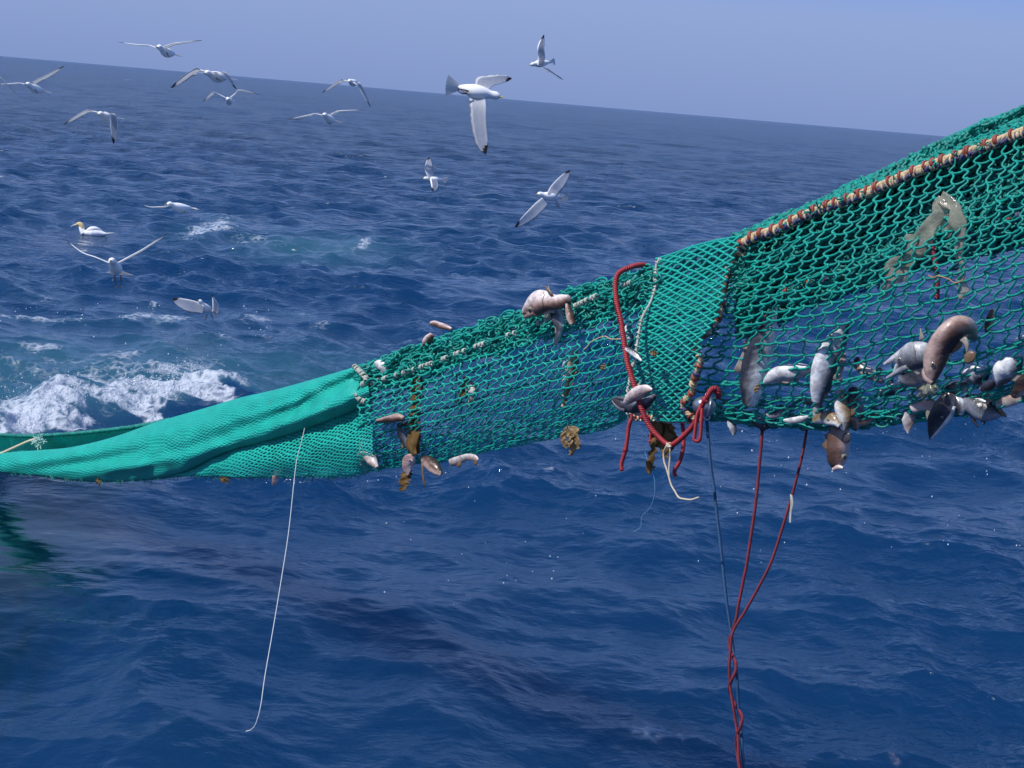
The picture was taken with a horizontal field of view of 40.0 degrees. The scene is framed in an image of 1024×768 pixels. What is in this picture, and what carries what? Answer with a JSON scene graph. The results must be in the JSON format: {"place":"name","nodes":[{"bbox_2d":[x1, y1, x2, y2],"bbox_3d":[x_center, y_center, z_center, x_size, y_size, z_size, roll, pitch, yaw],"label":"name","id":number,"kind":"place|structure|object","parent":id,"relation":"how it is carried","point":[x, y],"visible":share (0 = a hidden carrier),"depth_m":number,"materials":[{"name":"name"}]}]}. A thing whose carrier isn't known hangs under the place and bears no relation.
{"place":"outdoors","nodes":[
{"label":"outdoors","id":0,"kind":"place"},
{"bbox_2d":[7,66,63,94],"bbox_3d":[-6.180,-3.913,18.028,0.739,0.391,0.460,-4,14,-37],"label":"gull","id":1,"kind":"object","parent":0,"point":[34,88],"visible":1,"depth_m":18.03,"materials":[{"name":"white"}]},
{"bbox_2d":[65,109,122,143],"bbox_3d":[-4.479,-2.799,15.285,0.331,0.352,0.682,15,15,42],"label":"gull","id":2,"kind":"object","parent":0,"point":[110,118],"visible":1,"depth_m":15.23,"materials":[{"name":"white"}]},
{"bbox_2d":[65,233,167,287],"bbox_3d":[-3.495,-1.128,12.432,0.841,0.500,0.465,-1,13,-26],"label":"gull","id":3,"kind":"object","parent":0,"point":[115,267],"visible":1,"depth_m":12.35,"materials":[{"name":"white"}]},
{"bbox_2d":[120,40,201,57],"bbox_3d":[-3.916,-3.748,15.632,0.816,0.220,0.487,-2,13,-31],"label":"gull","id":4,"kind":"object","parent":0,"point":[166,51],"visible":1,"depth_m":15.63,"materials":[{"name":"white"}]},
{"bbox_2d":[140,202,198,212],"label":"gull","id":5,"kind":"object","parent":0,"point":[179,207],"visible":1,"depth_m":17.04,"materials":[{"name":"white"}]},
{"bbox_2d":[172,294,219,319],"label":"gull","id":6,"kind":"object","parent":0,"point":[200,306],"visible":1,"depth_m":19.00,"materials":[{"name":"white"}]},
{"bbox_2d":[171,68,236,89],"bbox_3d":[-3.155,-3.166,14.646,0.712,0.226,0.301,-5,15,-42],"label":"gull","id":7,"kind":"object","parent":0,"point":[217,76],"visible":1,"depth_m":14.60,"materials":[{"name":"white"}]},
{"bbox_2d":[203,90,255,104],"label":"gull","id":8,"kind":"object","parent":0,"point":[228,100],"visible":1,"depth_m":20.58,"materials":[{"name":"white"}]},
{"bbox_2d":[288,110,358,124],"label":"gull","id":9,"kind":"object","parent":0,"point":[329,119],"visible":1,"depth_m":18.02,"materials":[{"name":"white"}]},
{"bbox_2d":[322,79,370,106],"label":"gull","id":10,"kind":"object","parent":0,"point":[352,82],"visible":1,"depth_m":21.03,"materials":[{"name":"white"}]},
{"bbox_2d":[422,157,447,190],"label":"gull","id":11,"kind":"object","parent":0,"point":[432,178],"visible":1,"depth_m":21.99,"materials":[{"name":"white"}]},
{"bbox_2d":[445,74,511,154],"bbox_3d":[-0.225,-2.089,10.861,0.566,0.617,0.277,0,13,-25],"label":"gull","id":12,"kind":"object","parent":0,"point":[478,92],"visible":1,"depth_m":10.78,"materials":[{"name":"white"}]},
{"bbox_2d":[0,56,1023,767],"bbox_3d":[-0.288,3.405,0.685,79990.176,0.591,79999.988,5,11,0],"label":"sea","id":13,"kind":"structure","parent":0,"point":[880,624],"depth_m":12.49,"materials":[{"name":"liquid"}]},
{"bbox_2d":[70,222,112,235],"bbox_3d":[-8.791,-3.214,29.445,0.938,0.308,0.236,5,11,0],"label":"swimming gannet","id":14,"kind":"object","parent":13,"relation":"on","point":[94,231],"visible":0.98,"depth_m":29.39,"materials":[{"name":"white"}]},
{"bbox_2d":[0,223,365,415],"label":"sea spray","id":15,"kind":"object","parent":13,"relation":"on","point":[118,372],"visible":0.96,"depth_m":14.91,"materials":[{"name":"white liquid"}]},
{"bbox_2d":[0,104,1023,484],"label":"trawl net","id":16,"kind":"object","parent":13,"relation":"on","point":[790,264],"visible":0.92,"depth_m":5.76,"materials":[{"name":"green fabric"}]},
{"bbox_2d":[0,430,46,452],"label":"cream rope","id":17,"kind":"object","parent":16,"relation":"attached to","point":[39,441],"visible":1,"depth_m":11.09,"materials":[{"name":"beige fabric"}]},
{"bbox_2d":[219,476,229,483],"bbox_3d":[-1.773,0.590,8.673,0.020,0.065,0.152,-3,14,-36],"label":"seaweed","id":18,"kind":"object","parent":16,"relation":"attached to","point":[223,479],"visible":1,"depth_m":8.66,"materials":[{"name":"brown plant"}]},
{"bbox_2d":[246,428,304,731],"bbox_3d":[-1.287,1.056,7.615,0.089,1.554,0.634,6,11,5],"label":"white line","id":19,"kind":"object","parent":16,"relation":"hanging from","point":[280,585],"visible":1,"depth_m":7.63,"materials":[{"name":"white fabric"}]},
{"bbox_2d":[272,469,280,485],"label":"caught fish","id":20,"kind":"object","parent":16,"relation":"hanging from","point":[275,480],"visible":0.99,"depth_m":8.16},
{"bbox_2d":[357,451,378,468],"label":"caught fish","id":21,"kind":"object","parent":16,"relation":"attached to","point":[371,461],"visible":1,"depth_m":7.31},
{"bbox_2d":[374,360,388,373],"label":"caught fish","id":22,"kind":"object","parent":16,"relation":"attached to","point":[377,364],"visible":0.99,"depth_m":7.30},
{"bbox_2d":[376,413,404,422],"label":"caught fish","id":23,"kind":"object","parent":16,"relation":"attached to","point":[396,417],"visible":1,"depth_m":7.11},
{"bbox_2d":[397,421,408,450],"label":"caught fish","id":24,"kind":"object","parent":16,"relation":"hanging from","point":[402,435],"visible":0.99,"depth_m":7.13},
{"bbox_2d":[398,470,411,490],"bbox_3d":[-0.542,0.490,7.185,0.034,0.133,0.098,-6,16,-44],"label":"seaweed","id":25,"kind":"object","parent":16,"relation":"attached to","point":[404,479],"visible":1,"depth_m":7.18,"materials":[{"name":"brown plant"}]},
{"bbox_2d":[402,454,414,474],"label":"caught fish","id":26,"kind":"object","parent":16,"relation":"attached to","point":[408,462],"visible":1,"depth_m":7.13},
{"bbox_2d":[404,375,423,454],"bbox_3d":[-0.482,0.155,7.085,0.061,0.404,0.133,-4,15,-38],"label":"seaweed","id":27,"kind":"object","parent":16,"relation":"hanging from","point":[412,441],"visible":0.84,"depth_m":7.08,"materials":[{"name":"brown plant"}]},
{"bbox_2d":[422,333,433,346],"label":"caught fish","id":28,"kind":"object","parent":16,"relation":"attached to","point":[428,338],"visible":1,"depth_m":7.03},
{"bbox_2d":[421,455,442,486],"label":"caught fish","id":29,"kind":"object","parent":16,"relation":"attached to","point":[430,464],"visible":1,"depth_m":6.99},
{"bbox_2d":[430,321,451,330],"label":"caught fish","id":30,"kind":"object","parent":16,"relation":"on","point":[439,325],"visible":1,"depth_m":7.00},
{"bbox_2d":[457,375,468,404],"bbox_3d":[-0.234,0.028,6.910,0.082,0.152,0.037,14,15,38],"label":"seaweed","id":31,"kind":"object","parent":16,"relation":"attached to","point":[463,390],"visible":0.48,"depth_m":6.91,"materials":[{"name":"brown plant"}]},
{"bbox_2d":[449,454,478,467],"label":"caught fish","id":32,"kind":"object","parent":16,"relation":"attached to","point":[457,461],"visible":1,"depth_m":6.87},
{"bbox_2d":[465,381,478,407],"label":"caught fish","id":33,"kind":"object","parent":16,"relation":"hanging from","point":[470,391],"visible":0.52,"depth_m":6.84},
{"bbox_2d":[522,286,571,318],"bbox_3d":[0.153,-0.350,6.179,0.069,0.167,0.295,-6,16,-43],"label":"caught fish","id":34,"kind":"object","parent":16,"relation":"on","point":[541,302],"visible":1,"depth_m":6.16},
{"bbox_2d":[550,309,564,345],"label":"caught fish","id":35,"kind":"object","parent":16,"relation":"hanging from","point":[557,318],"visible":0.95,"depth_m":6.17},
{"bbox_2d":[561,349,578,409],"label":"caught fish","id":36,"kind":"object","parent":16,"relation":"hanging from","point":[568,381],"visible":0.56,"depth_m":6.29},
{"bbox_2d":[565,303,575,324],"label":"caught fish","id":37,"kind":"object","parent":16,"relation":"attached to","point":[570,316],"visible":1,"depth_m":6.05},
{"bbox_2d":[560,425,581,455],"bbox_3d":[0.259,0.252,6.271,0.041,0.132,0.141,-5,15,-39],"label":"seaweed","id":38,"kind":"object","parent":16,"relation":"hanging from","point":[572,437],"visible":1,"depth_m":6.26,"materials":[{"name":"brown plant"}]},
{"bbox_2d":[584,336,620,349],"bbox_3d":[0.387,-0.170,5.982,0.012,0.090,0.224,-5,15,-39],"label":"orange thread","id":39,"kind":"object","parent":16,"relation":"attached to","point":[600,337],"visible":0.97,"depth_m":5.99,"materials":[{"name":"beige fabric"}]},
{"bbox_2d":[619,414,633,470],"bbox_3d":[0.486,0.251,5.977,0.043,0.251,0.029,5,11,0],"label":"red rope","id":40,"kind":"object","parent":16,"relation":"hanging from","point":[626,444],"visible":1,"depth_m":5.97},
{"bbox_2d":[625,322,633,346],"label":"caught fish","id":41,"kind":"object","parent":16,"relation":"attached to","point":[630,337],"visible":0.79,"depth_m":5.91},
{"bbox_2d":[611,394,656,415],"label":"caught fish","id":42,"kind":"object","parent":16,"relation":"attached to","point":[621,406],"visible":0.88,"depth_m":5.75},
{"bbox_2d":[625,347,642,361],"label":"caught fish","id":43,"kind":"object","parent":16,"relation":"attached to","point":[633,352],"visible":1,"depth_m":5.73},
{"bbox_2d":[623,381,652,404],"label":"caught fish","id":44,"kind":"object","parent":16,"relation":"attached to","point":[637,393],"visible":1,"depth_m":5.67},
{"bbox_2d":[635,423,654,530],"bbox_3d":[0.572,0.397,5.996,0.028,0.506,0.108,-3,14,-33],"label":"blue thread","id":45,"kind":"object","parent":16,"relation":"hanging from","point":[654,479],"visible":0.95,"depth_m":6.00,"materials":[{"name":"blue"}]},
{"bbox_2d":[648,421,651,442],"bbox_3d":[0.593,0.200,5.984,0.016,0.105,0.025,5,11,0],"label":"red rope","id":46,"kind":"object","parent":16,"relation":"hanging from","point":[650,437],"visible":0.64,"depth_m":5.98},
{"bbox_2d":[649,350,656,356],"bbox_3d":[0.573,-0.124,5.684,0.024,0.030,0.055,3,12,-9],"label":"seaweed","id":47,"kind":"object","parent":16,"relation":"attached to","point":[653,353],"visible":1,"depth_m":5.68,"materials":[{"name":"brown plant"}]},
{"bbox_2d":[646,421,677,474],"bbox_3d":[0.633,0.270,5.963,0.162,0.249,0.053,12,13,30],"label":"seaweed","id":48,"kind":"object","parent":16,"relation":"attached to","point":[666,431],"visible":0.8,"depth_m":5.96,"materials":[{"name":"brown plant"}]},
{"bbox_2d":[613,262,720,447],"bbox_3d":[0.595,-0.116,5.717,0.223,0.684,0.721,0,12,-22],"label":"red rope","id":49,"kind":"object","parent":16,"relation":"hanging from","point":[716,390],"visible":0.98,"depth_m":5.73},
{"bbox_2d":[663,442,698,500],"bbox_3d":[0.666,0.349,5.559,0.019,0.212,0.222,-4,15,-39],"label":"cream twine","id":50,"kind":"object","parent":49,"relation":"attached to","point":[668,445],"visible":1,"depth_m":5.60,"materials":[{"name":"beige fabric"}]},
{"bbox_2d":[692,405,703,442],"bbox_3d":[0.724,0.157,5.457,0.035,0.148,0.046,5,11,0],"label":"red rope","id":51,"kind":"object","parent":49,"relation":"hanging from","point":[700,410],"visible":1,"depth_m":5.45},
{"bbox_2d":[672,423,685,476],"bbox_3d":[0.693,0.261,5.815,0.044,0.244,0.073,5,11,0],"label":"red rope","id":52,"kind":"object","parent":16,"relation":"hanging from","point":[679,461],"visible":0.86,"depth_m":5.80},
{"bbox_2d":[692,396,715,420],"bbox_3d":[0.760,0.096,5.564,0.094,0.097,0.089,5,11,0],"label":"metal float","id":53,"kind":"object","parent":16,"relation":"on","point":[710,408],"visible":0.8,"depth_m":5.54,"materials":[{"name":"silver metal"}]},
{"bbox_2d":[705,417,744,767],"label":"blue rope","id":54,"kind":"object","parent":16,"relation":"hanging from","point":[723,573],"visible":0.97,"depth_m":5.67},
{"bbox_2d":[727,419,736,435],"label":"caught fish","id":55,"kind":"object","parent":16,"relation":"attached to","point":[732,427],"visible":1,"depth_m":5.64},
{"bbox_2d":[727,429,764,767],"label":"red rope","id":56,"kind":"object","parent":16,"relation":"hanging from","point":[746,567],"visible":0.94,"depth_m":5.60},
{"bbox_2d":[734,307,777,407],"bbox_3d":[0.933,-0.108,5.429,0.148,0.407,0.072,8,12,17],"label":"caught fish","id":57,"kind":"object","parent":16,"relation":"attached to","point":[748,367],"visible":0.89,"depth_m":5.41},
{"bbox_2d":[753,383,759,392],"bbox_3d":[0.919,0.015,5.283,0.015,0.042,0.029,-5,15,-40],"label":"seaweed","id":58,"kind":"object","parent":16,"relation":"attached to","point":[756,387],"visible":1,"depth_m":5.29,"materials":[{"name":"brown plant"}]},
{"bbox_2d":[752,417,773,429],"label":"caught fish","id":59,"kind":"object","parent":16,"relation":"attached to","point":[762,426],"visible":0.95,"depth_m":5.52},
{"bbox_2d":[728,429,807,767],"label":"red rope","id":60,"kind":"object","parent":16,"relation":"hanging from","point":[755,593],"visible":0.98,"depth_m":5.58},
{"bbox_2d":[789,494,793,522],"bbox_3d":[1.084,0.483,5.471,0.015,0.108,0.038,5,11,0],"label":"white twine","id":61,"kind":"object","parent":60,"relation":"attached to","point":[791,505],"visible":1,"depth_m":5.46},
{"bbox_2d":[766,409,785,418],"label":"caught fish","id":62,"kind":"object","parent":16,"relation":"attached to","point":[776,414],"visible":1,"depth_m":5.43},
{"bbox_2d":[763,363,811,384],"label":"caught fish","id":63,"kind":"object","parent":16,"relation":"attached to","point":[780,374],"visible":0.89,"depth_m":5.29},
{"bbox_2d":[783,415,808,423],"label":"caught fish","id":64,"kind":"object","parent":16,"relation":"attached to","point":[797,419],"visible":1,"depth_m":5.31},
{"bbox_2d":[796,394,812,405],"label":"caught fish","id":65,"kind":"object","parent":16,"relation":"attached to","point":[808,402],"visible":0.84,"depth_m":5.30},
{"bbox_2d":[812,402,823,416],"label":"caught fish","id":66,"kind":"object","parent":16,"relation":"attached to","point":[817,406],"visible":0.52,"depth_m":5.27},
{"bbox_2d":[812,411,841,427],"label":"caught fish","id":67,"kind":"object","parent":16,"relation":"attached to","point":[828,418],"visible":1,"depth_m":5.20},
{"bbox_2d":[810,321,850,403],"bbox_3d":[1.160,-0.080,5.145,0.124,0.321,0.067,8,12,17],"label":"caught fish","id":68,"kind":"object","parent":16,"relation":"attached to","point":[822,376],"visible":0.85,"depth_m":5.13},
{"bbox_2d":[822,425,850,470],"bbox_3d":[1.212,0.225,5.230,0.094,0.203,0.106,5,11,0],"label":"caught fish","id":69,"kind":"object","parent":16,"relation":"hanging from","point":[836,444],"visible":0.91,"depth_m":5.22},
{"bbox_2d":[834,389,856,430],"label":"caught fish","id":70,"kind":"object","parent":16,"relation":"hanging from","point":[842,411],"visible":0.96,"depth_m":5.16},
{"bbox_2d":[848,386,863,429],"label":"caught fish","id":71,"kind":"object","parent":16,"relation":"attached to","point":[855,423],"visible":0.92,"depth_m":5.16},
{"bbox_2d":[852,357,884,383],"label":"caught fish","id":72,"kind":"object","parent":16,"relation":"attached to","point":[868,370],"visible":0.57,"depth_m":5.12},
{"bbox_2d":[859,413,877,425],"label":"caught fish","id":73,"kind":"object","parent":16,"relation":"attached to","point":[864,422],"visible":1,"depth_m":5.14},
{"bbox_2d":[879,380,907,394],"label":"caught fish","id":74,"kind":"object","parent":16,"relation":"attached to","point":[893,391],"visible":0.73,"depth_m":5.02},
{"bbox_2d":[883,328,926,379],"bbox_3d":[1.348,-0.095,4.744,0.062,0.192,0.193,-5,15,-39],"label":"caught fish","id":75,"kind":"object","parent":16,"relation":"attached to","point":[907,357],"visible":0.91,"depth_m":4.72},
{"bbox_2d":[902,412,915,432],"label":"caught fish","id":76,"kind":"object","parent":16,"relation":"attached to","point":[908,421],"visible":1,"depth_m":5.01},
{"bbox_2d":[898,371,925,387],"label":"caught fish","id":77,"kind":"object","parent":16,"relation":"attached to","point":[911,379],"visible":0.66,"depth_m":4.88},
{"bbox_2d":[910,399,930,412],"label":"caught fish","id":78,"kind":"object","parent":16,"relation":"attached to","point":[917,407],"visible":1,"depth_m":4.94},
{"bbox_2d":[928,237,939,298],"bbox_3d":[1.511,-0.418,5.059,0.030,0.214,0.122,2,12,-13],"label":"red rope","id":79,"kind":"object","parent":16,"relation":"hanging from","point":[937,284],"visible":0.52,"depth_m":5.03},
{"bbox_2d":[926,392,956,439],"bbox_3d":[1.490,0.111,4.883,0.113,0.181,0.059,11,13,28],"label":"caught fish","id":80,"kind":"object","parent":16,"relation":"attached to","point":[941,411],"visible":1,"depth_m":4.86},
{"bbox_2d":[928,275,962,282],"bbox_3d":[1.434,-0.347,4.655,0.004,0.016,0.134,-5,15,-40],"label":"orange thread","id":81,"kind":"object","parent":16,"relation":"attached to","point":[946,278],"visible":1,"depth_m":4.65,"materials":[{"name":"brown fabric"}]},
{"bbox_2d":[921,315,977,384],"bbox_3d":[1.438,-0.111,4.618,0.161,0.239,0.210,8,12,17],"label":"caught fish","id":82,"kind":"object","parent":16,"relation":"attached to","point":[947,337],"visible":1,"depth_m":4.57},
{"bbox_2d":[942,380,969,393],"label":"caught fish","id":83,"kind":"object","parent":16,"relation":"attached to","point":[951,385],"visible":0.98,"depth_m":4.84},
{"bbox_2d":[955,396,964,414],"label":"caught fish","id":84,"kind":"object","parent":16,"relation":"attached to","point":[959,405],"visible":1,"depth_m":4.82},
{"bbox_2d":[962,363,989,384],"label":"caught fish","id":85,"kind":"object","parent":16,"relation":"attached to","point":[974,379],"visible":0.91,"depth_m":4.74},
{"bbox_2d":[963,393,1006,426],"bbox_3d":[1.606,0.091,4.781,0.173,0.123,0.063,14,15,39],"label":"caught fish","id":86,"kind":"object","parent":16,"relation":"hanging from","point":[979,408],"visible":1,"depth_m":4.77},
{"bbox_2d":[979,378,995,391],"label":"caught fish","id":87,"kind":"object","parent":16,"relation":"attached to","point":[989,385],"visible":1,"depth_m":4.70},
{"bbox_2d":[984,309,995,332],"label":"caught fish","id":88,"kind":"object","parent":16,"relation":"attached to","point":[990,315],"visible":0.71,"depth_m":4.87},
{"bbox_2d":[992,353,1023,387],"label":"caught fish","id":89,"kind":"object","parent":16,"relation":"attached to","point":[1004,369],"visible":0.94,"depth_m":4.65},
{"bbox_2d":[995,394,1021,407],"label":"caught fish","id":90,"kind":"object","parent":16,"relation":"attached to","point":[1007,400],"visible":0.93,"depth_m":4.69},
{"bbox_2d":[1011,374,1023,398],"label":"caught fish","id":91,"kind":"object","parent":16,"relation":"attached to","point":[1017,391],"visible":1,"depth_m":4.59},
{"bbox_2d":[1011,334,1023,348],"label":"caught fish","id":92,"kind":"object","parent":16,"relation":"attached to","point":[1021,337],"visible":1,"depth_m":4.59},
{"bbox_2d":[0,0,1023,135],"label":"sky","id":93,"kind":"structure","parent":0,"point":[926,67],"materials":[{"name":"blue"}]},
{"bbox_2d":[515,170,569,226],"bbox_3d":[0.385,-2.235,16.946,0.756,0.712,0.256,-1,13,-28],"label":"gull","id":94,"kind":"object","parent":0,"point":[536,209],"visible":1,"depth_m":17.00,"materials":[{"name":"white"}]},
{"bbox_2d":[529,35,562,79],"bbox_3d":[0.511,-4.814,20.682,0.578,0.625,0.188,-4,14,-37],"label":"gull","id":95,"kind":"object","parent":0,"point":[541,61],"visible":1,"depth_m":20.61,"materials":[{"name":"white"}]},
{"bbox_2d":[367,417,1021,592],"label":"water drops","id":96,"kind":"object","parent":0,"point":[753,489],"visible":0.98,"depth_m":5.39,"materials":[{"name":"white"}]}
]}

